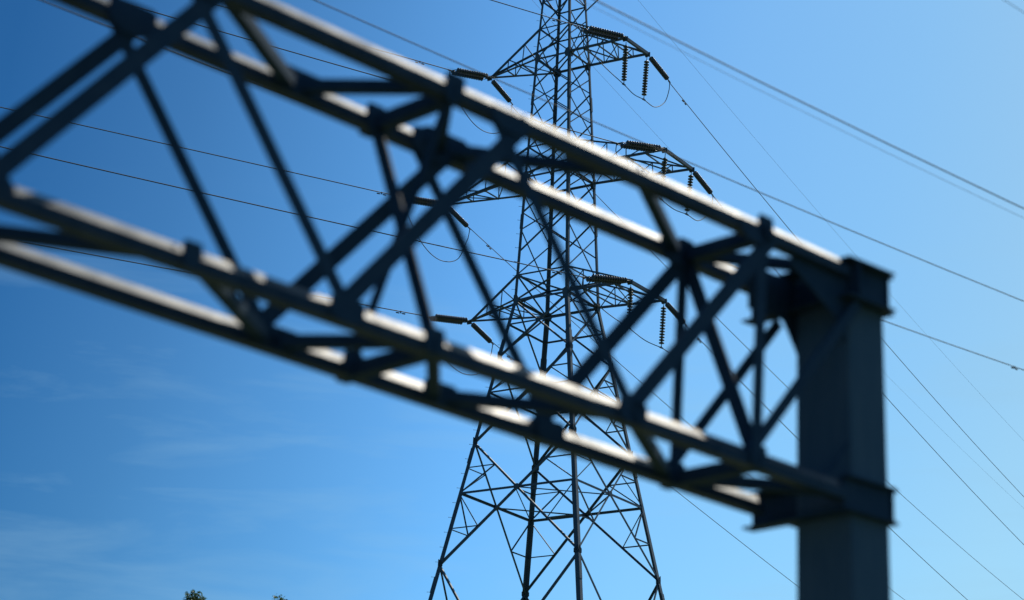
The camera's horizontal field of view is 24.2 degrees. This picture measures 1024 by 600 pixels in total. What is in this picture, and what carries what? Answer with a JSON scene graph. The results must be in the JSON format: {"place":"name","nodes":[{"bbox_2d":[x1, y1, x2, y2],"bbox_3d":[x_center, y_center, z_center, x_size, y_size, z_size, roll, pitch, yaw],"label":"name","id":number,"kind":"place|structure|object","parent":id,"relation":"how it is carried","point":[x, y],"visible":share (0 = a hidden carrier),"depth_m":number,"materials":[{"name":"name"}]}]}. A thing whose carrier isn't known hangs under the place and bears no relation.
{"place":"outdoors","nodes":[
{"label":"outdoors","id":0,"kind":"place"},
{"bbox_2d":[0,0,1023,599],"label":"sky","id":1,"kind":"structure","parent":0,"point":[143,457],"materials":[{"name":"blue"}]},
{"label":"ground","id":2,"kind":"structure","parent":0,"visible":0},
{"bbox_2d":[184,589,206,599],"bbox_3d":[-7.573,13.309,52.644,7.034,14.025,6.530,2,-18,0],"label":"broadleaf tree","id":3,"kind":"object","parent":2,"relation":"on","point":[191,596],"visible":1,"depth_m":54.53,"materials":[{"name":"green plant"}]},
{"bbox_2d":[272,595,286,599],"bbox_3d":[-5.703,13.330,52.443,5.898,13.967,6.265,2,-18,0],"label":"broadleaf tree","id":4,"kind":"object","parent":2,"relation":"on","point":[277,597],"visible":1,"depth_m":54.61,"materials":[{"name":"green plant"}]},
{"bbox_2d":[0,0,898,599],"bbox_3d":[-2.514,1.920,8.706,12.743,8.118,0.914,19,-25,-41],"label":"railway gantry","id":5,"kind":"object","parent":2,"relation":"on","point":[830,496],"visible":1,"depth_m":11.82,"materials":[{"name":"metal"}]},
{"bbox_2d":[428,0,694,599],"bbox_3d":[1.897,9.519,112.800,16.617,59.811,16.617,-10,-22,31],"label":"lattice pylon","id":6,"kind":"object","parent":2,"relation":"on","point":[546,317],"visible":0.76,"depth_m":115.83,"materials":[{"name":"metal"}]},
{"bbox_2d":[416,197,434,205],"bbox_3d":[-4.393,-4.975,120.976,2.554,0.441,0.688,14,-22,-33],"label":"tension insulator","id":7,"kind":"object","parent":6,"relation":"attached to","point":[424,201],"visible":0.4,"depth_m":120.82,"materials":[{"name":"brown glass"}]},
{"bbox_2d":[0,107,386,193],"bbox_3d":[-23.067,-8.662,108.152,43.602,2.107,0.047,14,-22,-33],"label":"conductor","id":8,"kind":"object","parent":7,"relation":"attached to","point":[213,154],"visible":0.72,"depth_m":114.24,"materials":[{"name":"metal"}]},
{"bbox_2d":[433,314,469,324],"bbox_3d":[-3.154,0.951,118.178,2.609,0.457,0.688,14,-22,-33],"label":"tension insulator","id":9,"kind":"object","parent":6,"relation":"attached to","point":[448,319],"visible":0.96,"depth_m":118.11,"materials":[{"name":"black ceramic"}]},
{"bbox_2d":[66,250,417,314],"bbox_3d":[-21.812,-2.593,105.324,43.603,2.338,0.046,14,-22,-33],"label":"conductor","id":10,"kind":"object","parent":9,"relation":"attached to","point":[170,269],"visible":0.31,"depth_m":108.67,"materials":[{"name":"metal"}]},
{"bbox_2d":[452,209,470,229],"bbox_3d":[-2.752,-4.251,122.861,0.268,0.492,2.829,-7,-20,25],"label":"tension insulator","id":11,"kind":"object","parent":6,"relation":"attached to","point":[462,221],"visible":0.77,"depth_m":122.96,"materials":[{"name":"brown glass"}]},
{"bbox_2d":[410,220,469,261],"bbox_3d":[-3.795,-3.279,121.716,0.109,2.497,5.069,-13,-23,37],"label":"jumper cable","id":12,"kind":"object","parent":11,"relation":"hanging from","point":[439,259],"visible":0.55,"depth_m":121.77,"materials":[{"name":"metal"}]},
{"bbox_2d":[468,226,904,599],"bbox_3d":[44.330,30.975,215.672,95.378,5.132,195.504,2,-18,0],"label":"conductor","id":13,"kind":"object","parent":11,"relation":"attached to","point":[590,337],"visible":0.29,"depth_m":135.14,"materials":[{"name":"metal"}]},
{"bbox_2d":[448,68,489,80],"bbox_3d":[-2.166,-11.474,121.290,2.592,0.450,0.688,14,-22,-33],"label":"tension insulator","id":14,"kind":"object","parent":6,"relation":"attached to","point":[469,74],"visible":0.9,"depth_m":121.23,"materials":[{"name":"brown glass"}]},
{"bbox_2d":[221,6,449,69],"bbox_3d":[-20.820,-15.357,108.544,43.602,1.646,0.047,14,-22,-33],"label":"conductor","id":15,"kind":"object","parent":14,"relation":"attached to","point":[412,59],"visible":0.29,"depth_m":119.53,"materials":[{"name":"metal"}]},
{"bbox_2d":[471,323,493,344],"bbox_3d":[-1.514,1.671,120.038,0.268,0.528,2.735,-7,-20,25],"label":"tension insulator","id":16,"kind":"object","parent":6,"relation":"attached to","point":[481,332],"visible":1,"depth_m":119.88,"materials":[{"name":"brown glass"}]},
{"bbox_2d":[492,342,796,585],"bbox_3d":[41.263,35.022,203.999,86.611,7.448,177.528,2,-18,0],"label":"conductor","id":17,"kind":"object","parent":16,"relation":"attached to","point":[703,512],"visible":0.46,"depth_m":148.44,"materials":[{"name":"metal"}]},
{"bbox_2d":[491,80,512,104],"bbox_3d":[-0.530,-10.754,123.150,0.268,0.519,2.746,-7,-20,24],"label":"tension insulator","id":18,"kind":"object","parent":6,"relation":"attached to","point":[500,90],"visible":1,"depth_m":123.00,"materials":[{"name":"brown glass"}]},
{"bbox_2d":[465,107,511,133],"bbox_3d":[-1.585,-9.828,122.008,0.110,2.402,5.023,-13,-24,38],"label":"jumper cable","id":19,"kind":"object","parent":18,"relation":"hanging from","point":[478,127],"visible":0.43,"depth_m":121.58,"materials":[{"name":"metal"}]},
{"bbox_2d":[511,106,1021,598],"bbox_3d":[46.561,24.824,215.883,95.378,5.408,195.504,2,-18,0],"label":"conductor","id":20,"kind":"object","parent":18,"relation":"attached to","point":[749,350],"visible":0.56,"depth_m":157.99,"materials":[{"name":"metal"}]},
{"bbox_2d":[40,0,1023,369],"bbox_3d":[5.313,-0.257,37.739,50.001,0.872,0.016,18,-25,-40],"label":"overhead wire","id":21,"kind":"object","parent":6,"relation":"attached to","point":[732,266],"visible":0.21,"depth_m":35.78,"materials":[{"name":"metal"}]},
{"bbox_2d":[580,26,625,40],"bbox_3d":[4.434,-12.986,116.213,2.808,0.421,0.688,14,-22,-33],"label":"tension insulator","id":22,"kind":"object","parent":6,"relation":"attached to","point":[604,33],"visible":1,"depth_m":116.14,"materials":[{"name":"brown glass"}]},
{"bbox_2d":[491,0,583,27],"bbox_3d":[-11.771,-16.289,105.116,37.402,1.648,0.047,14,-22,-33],"label":"conductor","id":23,"kind":"object","parent":22,"relation":"attached to","point":[537,13],"visible":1,"depth_m":113.99,"materials":[{"name":"metal"}]},
{"bbox_2d":[581,274,629,284],"bbox_3d":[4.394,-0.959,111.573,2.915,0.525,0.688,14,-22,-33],"label":"tension insulator","id":24,"kind":"object","parent":6,"relation":"attached to","point":[602,279],"visible":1,"depth_m":111.45,"materials":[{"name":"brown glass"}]},
{"bbox_2d":[0,146,582,276],"bbox_3d":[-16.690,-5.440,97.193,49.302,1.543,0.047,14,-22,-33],"label":"conductor","id":25,"kind":"object","parent":24,"relation":"attached to","point":[280,210],"visible":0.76,"depth_m":101.18,"materials":[{"name":"metal"}]},
{"bbox_2d":[621,45,627,85],"bbox_3d":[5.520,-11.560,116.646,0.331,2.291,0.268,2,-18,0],"label":"suspension insulator","id":26,"kind":"object","parent":6,"relation":"hanging from","point":[624,60],"visible":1,"depth_m":116.60,"materials":[{"name":"black ceramic"}]},
{"bbox_2d":[627,285,632,309],"bbox_3d":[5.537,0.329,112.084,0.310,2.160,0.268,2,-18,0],"label":"suspension insulator","id":27,"kind":"object","parent":6,"relation":"hanging from","point":[630,297],"visible":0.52,"depth_m":112.19,"materials":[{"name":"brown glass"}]},
{"bbox_2d":[617,140,664,152],"bbox_3d":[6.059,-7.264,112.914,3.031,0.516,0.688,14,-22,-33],"label":"tension insulator","id":28,"kind":"object","parent":6,"relation":"attached to","point":[634,145],"visible":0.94,"depth_m":112.76,"materials":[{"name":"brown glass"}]},
{"bbox_2d":[155,12,616,142],"bbox_3d":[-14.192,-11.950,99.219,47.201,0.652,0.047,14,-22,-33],"label":"conductor","id":29,"kind":"object","parent":28,"relation":"attached to","point":[379,76],"visible":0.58,"depth_m":103.72,"materials":[{"name":"metal"}]},
{"bbox_2d":[615,143,712,220],"bbox_3d":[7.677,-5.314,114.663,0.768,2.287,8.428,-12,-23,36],"label":"jumper cable","id":30,"kind":"object","parent":28,"relation":"hanging from","point":[665,202],"visible":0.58,"depth_m":114.13,"materials":[{"name":"metal"}]},
{"bbox_2d":[641,59,648,100],"bbox_3d":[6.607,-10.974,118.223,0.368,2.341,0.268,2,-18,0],"label":"suspension insulator","id":31,"kind":"object","parent":6,"relation":"hanging from","point":[645,77],"visible":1,"depth_m":118.18,"materials":[{"name":"black ceramic"}]},
{"bbox_2d":[581,28,669,106],"bbox_3d":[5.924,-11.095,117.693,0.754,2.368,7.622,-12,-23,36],"label":"jumper cable","id":32,"kind":"object","parent":31,"relation":"hanging from","point":[618,79],"visible":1,"depth_m":116.11,"materials":[{"name":"metal"}]},
{"bbox_2d":[649,56,670,82],"bbox_3d":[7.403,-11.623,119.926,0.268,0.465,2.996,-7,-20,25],"label":"tension insulator","id":33,"kind":"object","parent":6,"relation":"attached to","point":[657,66],"visible":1,"depth_m":119.82,"materials":[{"name":"black ceramic"}]},
{"bbox_2d":[668,81,1023,496],"bbox_3d":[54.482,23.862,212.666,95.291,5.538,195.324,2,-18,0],"label":"conductor","id":34,"kind":"object","parent":33,"relation":"attached to","point":[796,237],"visible":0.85,"depth_m":135.53,"materials":[{"name":"metal"}]},
{"bbox_2d":[659,304,665,348],"bbox_3d":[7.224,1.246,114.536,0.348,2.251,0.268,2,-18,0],"label":"suspension insulator","id":35,"kind":"object","parent":6,"relation":"hanging from","point":[663,308],"visible":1,"depth_m":114.47,"materials":[{"name":"brown glass"}]},
{"bbox_2d":[582,278,666,350],"bbox_3d":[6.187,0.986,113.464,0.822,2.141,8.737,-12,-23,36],"label":"jumper cable","id":36,"kind":"object","parent":35,"relation":"hanging from","point":[616,319],"visible":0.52,"depth_m":111.24,"materials":[{"name":"metal"}]},
{"bbox_2d":[660,153,667,200],"bbox_3d":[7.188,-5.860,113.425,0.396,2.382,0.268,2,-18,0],"label":"suspension insulator","id":37,"kind":"object","parent":6,"relation":"hanging from","point":[664,161],"visible":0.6,"depth_m":113.53,"materials":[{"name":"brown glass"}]},
{"bbox_2d":[314,0,1023,301],"bbox_3d":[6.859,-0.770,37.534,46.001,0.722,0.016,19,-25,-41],"label":"overhead wire","id":38,"kind":"object","parent":6,"relation":"attached to","point":[651,146],"visible":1,"depth_m":32.74,"materials":[{"name":"metal"}]},
{"bbox_2d":[665,302,686,325],"bbox_3d":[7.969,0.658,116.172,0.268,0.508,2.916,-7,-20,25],"label":"tension insulator","id":39,"kind":"object","parent":6,"relation":"attached to","point":[670,307],"visible":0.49,"depth_m":115.57,"materials":[{"name":"brown glass"}]},
{"bbox_2d":[686,326,965,598],"bbox_3d":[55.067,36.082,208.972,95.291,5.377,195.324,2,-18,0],"label":"conductor","id":40,"kind":"object","parent":39,"relation":"attached to","point":[889,527],"visible":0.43,"depth_m":146.49,"materials":[{"name":"metal"}]},
{"bbox_2d":[685,172,693,215],"bbox_3d":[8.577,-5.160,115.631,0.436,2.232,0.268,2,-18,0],"label":"suspension insulator","id":41,"kind":"object","parent":6,"relation":"hanging from","point":[690,178],"visible":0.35,"depth_m":115.75,"materials":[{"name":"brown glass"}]},
{"bbox_2d":[693,171,713,195],"bbox_3d":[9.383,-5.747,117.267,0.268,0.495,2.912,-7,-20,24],"label":"tension insulator","id":42,"kind":"object","parent":6,"relation":"attached to","point":[701,181],"visible":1,"depth_m":117.07,"materials":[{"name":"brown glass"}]},
{"bbox_2d":[712,195,1023,544],"bbox_3d":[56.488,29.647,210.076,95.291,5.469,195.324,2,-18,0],"label":"conductor","id":43,"kind":"object","parent":42,"relation":"attached to","point":[931,447],"visible":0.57,"depth_m":152.63,"materials":[{"name":"metal"}]},
{"bbox_2d":[532,0,1015,500],"bbox_3d":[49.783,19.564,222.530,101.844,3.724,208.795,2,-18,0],"label":"earth wire","id":44,"kind":"object","parent":6,"relation":"attached to","point":[692,173],"visible":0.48,"depth_m":139.73,"materials":[{"name":"metal"}]},
{"bbox_2d":[580,0,1022,217],"bbox_3d":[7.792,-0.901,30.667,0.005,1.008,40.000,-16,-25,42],"label":"overhead wire","id":45,"kind":"object","parent":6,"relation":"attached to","point":[798,109],"visible":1,"depth_m":25.91,"materials":[{"name":"metal"}]},
{"bbox_2d":[594,0,1023,208],"bbox_3d":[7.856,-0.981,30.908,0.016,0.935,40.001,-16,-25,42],"label":"overhead wire","id":46,"kind":"object","parent":6,"relation":"attached to","point":[802,102],"visible":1,"depth_m":26.27,"materials":[{"name":"metal"}]},
{"bbox_2d":[638,0,1010,426],"bbox_3d":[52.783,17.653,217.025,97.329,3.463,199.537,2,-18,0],"label":"earth wire","id":47,"kind":"object","parent":6,"relation":"attached to","point":[813,206],"visible":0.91,"depth_m":147.69,"materials":[{"name":"metal"}]}
]}

